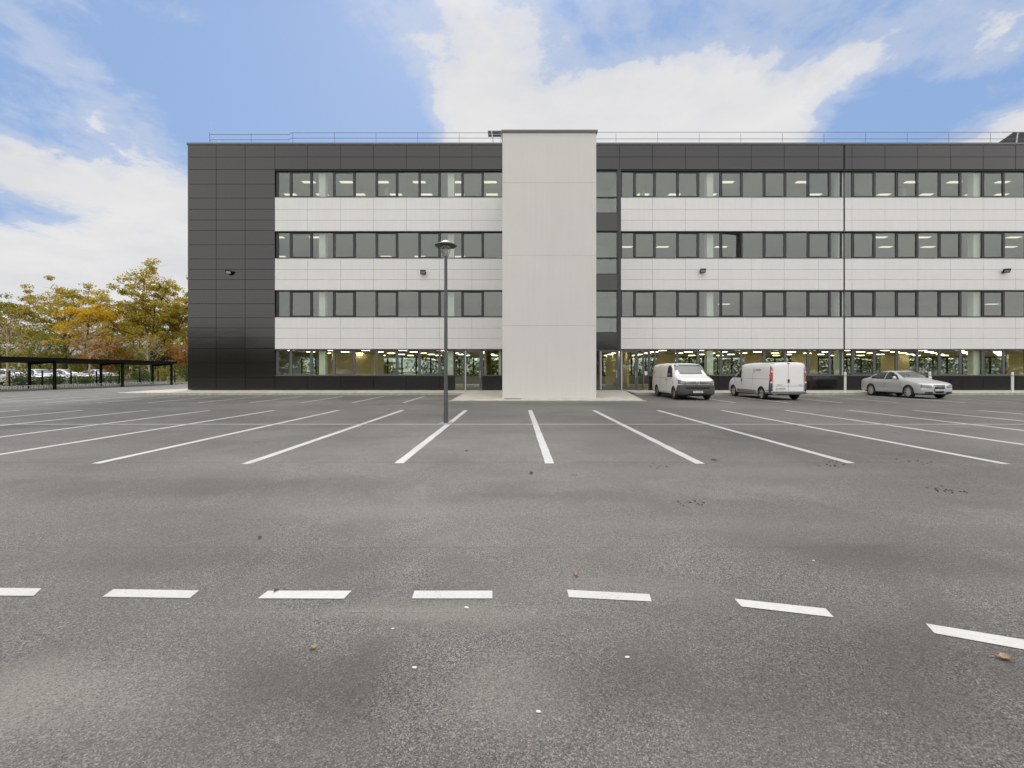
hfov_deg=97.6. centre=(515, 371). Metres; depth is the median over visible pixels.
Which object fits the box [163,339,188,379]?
tree
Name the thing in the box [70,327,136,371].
understorey tree
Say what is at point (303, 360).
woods
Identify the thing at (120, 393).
kerb
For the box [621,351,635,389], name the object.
entrance door
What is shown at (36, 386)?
bicycle rack
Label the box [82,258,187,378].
oak tree
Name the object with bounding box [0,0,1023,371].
sky
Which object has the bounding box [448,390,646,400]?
entrance pavement
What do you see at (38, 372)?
distant car
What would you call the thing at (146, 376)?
shrub
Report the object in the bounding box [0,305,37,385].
birch tree
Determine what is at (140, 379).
fence
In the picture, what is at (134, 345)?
oak tree
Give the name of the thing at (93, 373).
distant car
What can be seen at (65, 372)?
distant car
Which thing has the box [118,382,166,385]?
bicycle rack
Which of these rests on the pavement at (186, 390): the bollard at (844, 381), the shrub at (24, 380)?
the bollard at (844, 381)
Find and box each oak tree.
[0,292,52,368]
[1,275,122,368]
[79,310,187,378]
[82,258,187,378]
[163,310,187,343]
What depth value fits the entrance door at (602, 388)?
31.10 m
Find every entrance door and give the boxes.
[465,351,480,389]
[601,351,616,389]
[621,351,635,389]
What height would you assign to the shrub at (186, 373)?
3.345 m
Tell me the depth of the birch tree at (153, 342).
54.14 m
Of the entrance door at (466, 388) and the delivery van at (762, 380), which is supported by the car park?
the delivery van at (762, 380)
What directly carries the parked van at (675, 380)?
on the car park
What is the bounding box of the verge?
[0,378,187,389]
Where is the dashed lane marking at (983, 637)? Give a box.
[0,588,1023,648]
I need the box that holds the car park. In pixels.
[0,384,1023,767]
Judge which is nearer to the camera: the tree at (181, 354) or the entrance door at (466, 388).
the entrance door at (466, 388)
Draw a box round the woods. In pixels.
[0,332,406,373]
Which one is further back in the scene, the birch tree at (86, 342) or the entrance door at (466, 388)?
the birch tree at (86, 342)
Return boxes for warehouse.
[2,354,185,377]
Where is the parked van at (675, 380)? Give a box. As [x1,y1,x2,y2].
[652,363,714,398]
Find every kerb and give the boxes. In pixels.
[5,383,181,390]
[117,392,1023,394]
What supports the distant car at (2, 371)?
on the side road
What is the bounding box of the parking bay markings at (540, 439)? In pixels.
[0,391,1023,463]
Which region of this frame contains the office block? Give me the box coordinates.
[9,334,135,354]
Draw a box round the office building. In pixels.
[186,130,1023,397]
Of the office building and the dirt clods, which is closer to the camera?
the dirt clods
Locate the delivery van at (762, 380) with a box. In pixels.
[729,362,806,398]
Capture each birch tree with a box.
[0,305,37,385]
[60,313,128,384]
[122,331,166,381]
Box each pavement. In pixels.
[121,388,1023,394]
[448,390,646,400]
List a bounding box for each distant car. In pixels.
[0,369,43,383]
[24,369,64,383]
[46,369,93,382]
[82,369,117,381]
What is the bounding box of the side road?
[0,379,185,385]
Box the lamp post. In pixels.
[435,240,456,423]
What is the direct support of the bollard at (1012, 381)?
on the pavement at (186, 390)
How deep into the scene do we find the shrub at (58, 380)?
42.43 m
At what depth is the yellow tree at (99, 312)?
63.28 m
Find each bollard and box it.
[844,372,845,391]
[1011,372,1013,391]
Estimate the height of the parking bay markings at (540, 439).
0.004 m
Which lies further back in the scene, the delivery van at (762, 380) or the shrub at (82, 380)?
the shrub at (82, 380)
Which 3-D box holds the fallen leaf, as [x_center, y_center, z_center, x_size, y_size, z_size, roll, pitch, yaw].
[2.529,1.483,2.329,0.096,0.017,0.054,0,0,-15]
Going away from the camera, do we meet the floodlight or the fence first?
the floodlight
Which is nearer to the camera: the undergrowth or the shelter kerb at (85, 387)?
the shelter kerb at (85, 387)
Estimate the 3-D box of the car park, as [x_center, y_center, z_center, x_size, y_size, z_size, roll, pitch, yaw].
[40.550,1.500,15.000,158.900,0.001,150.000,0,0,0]
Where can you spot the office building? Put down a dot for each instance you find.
(575, 258)
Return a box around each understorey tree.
[1,324,75,369]
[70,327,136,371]
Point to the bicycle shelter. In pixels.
(30, 361)
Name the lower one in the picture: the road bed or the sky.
the road bed
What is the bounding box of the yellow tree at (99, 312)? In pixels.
[41,289,131,370]
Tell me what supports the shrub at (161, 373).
on the verge
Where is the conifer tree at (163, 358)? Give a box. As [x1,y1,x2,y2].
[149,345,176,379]
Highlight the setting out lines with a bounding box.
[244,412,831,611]
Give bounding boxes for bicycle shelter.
[0,356,176,389]
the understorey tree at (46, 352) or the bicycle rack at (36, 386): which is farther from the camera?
the understorey tree at (46, 352)
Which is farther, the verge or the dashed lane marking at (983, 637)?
the verge
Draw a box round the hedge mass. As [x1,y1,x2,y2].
[302,358,1006,374]
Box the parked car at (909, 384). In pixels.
[861,371,951,397]
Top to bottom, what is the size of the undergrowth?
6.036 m
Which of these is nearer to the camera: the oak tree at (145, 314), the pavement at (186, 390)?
the pavement at (186, 390)
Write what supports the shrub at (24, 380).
on the verge
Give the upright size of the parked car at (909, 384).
1.550 m
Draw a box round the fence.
[2,370,174,387]
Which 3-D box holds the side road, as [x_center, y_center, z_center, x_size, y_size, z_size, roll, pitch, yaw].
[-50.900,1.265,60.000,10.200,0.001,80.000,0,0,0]
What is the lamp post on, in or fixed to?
on the car park
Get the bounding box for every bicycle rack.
[0,385,47,390]
[52,383,115,388]
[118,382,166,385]
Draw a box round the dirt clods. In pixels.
[925,485,967,492]
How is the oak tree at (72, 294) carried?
on the verge
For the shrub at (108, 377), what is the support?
on the verge
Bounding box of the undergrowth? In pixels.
[0,344,187,378]
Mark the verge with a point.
(97, 384)
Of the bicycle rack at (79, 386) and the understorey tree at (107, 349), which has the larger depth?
the understorey tree at (107, 349)
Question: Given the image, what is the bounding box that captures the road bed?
[4,381,183,386]
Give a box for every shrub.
[0,369,39,386]
[33,372,74,385]
[64,372,110,384]
[90,369,128,383]
[124,368,155,382]
[144,365,181,381]
[176,359,187,381]

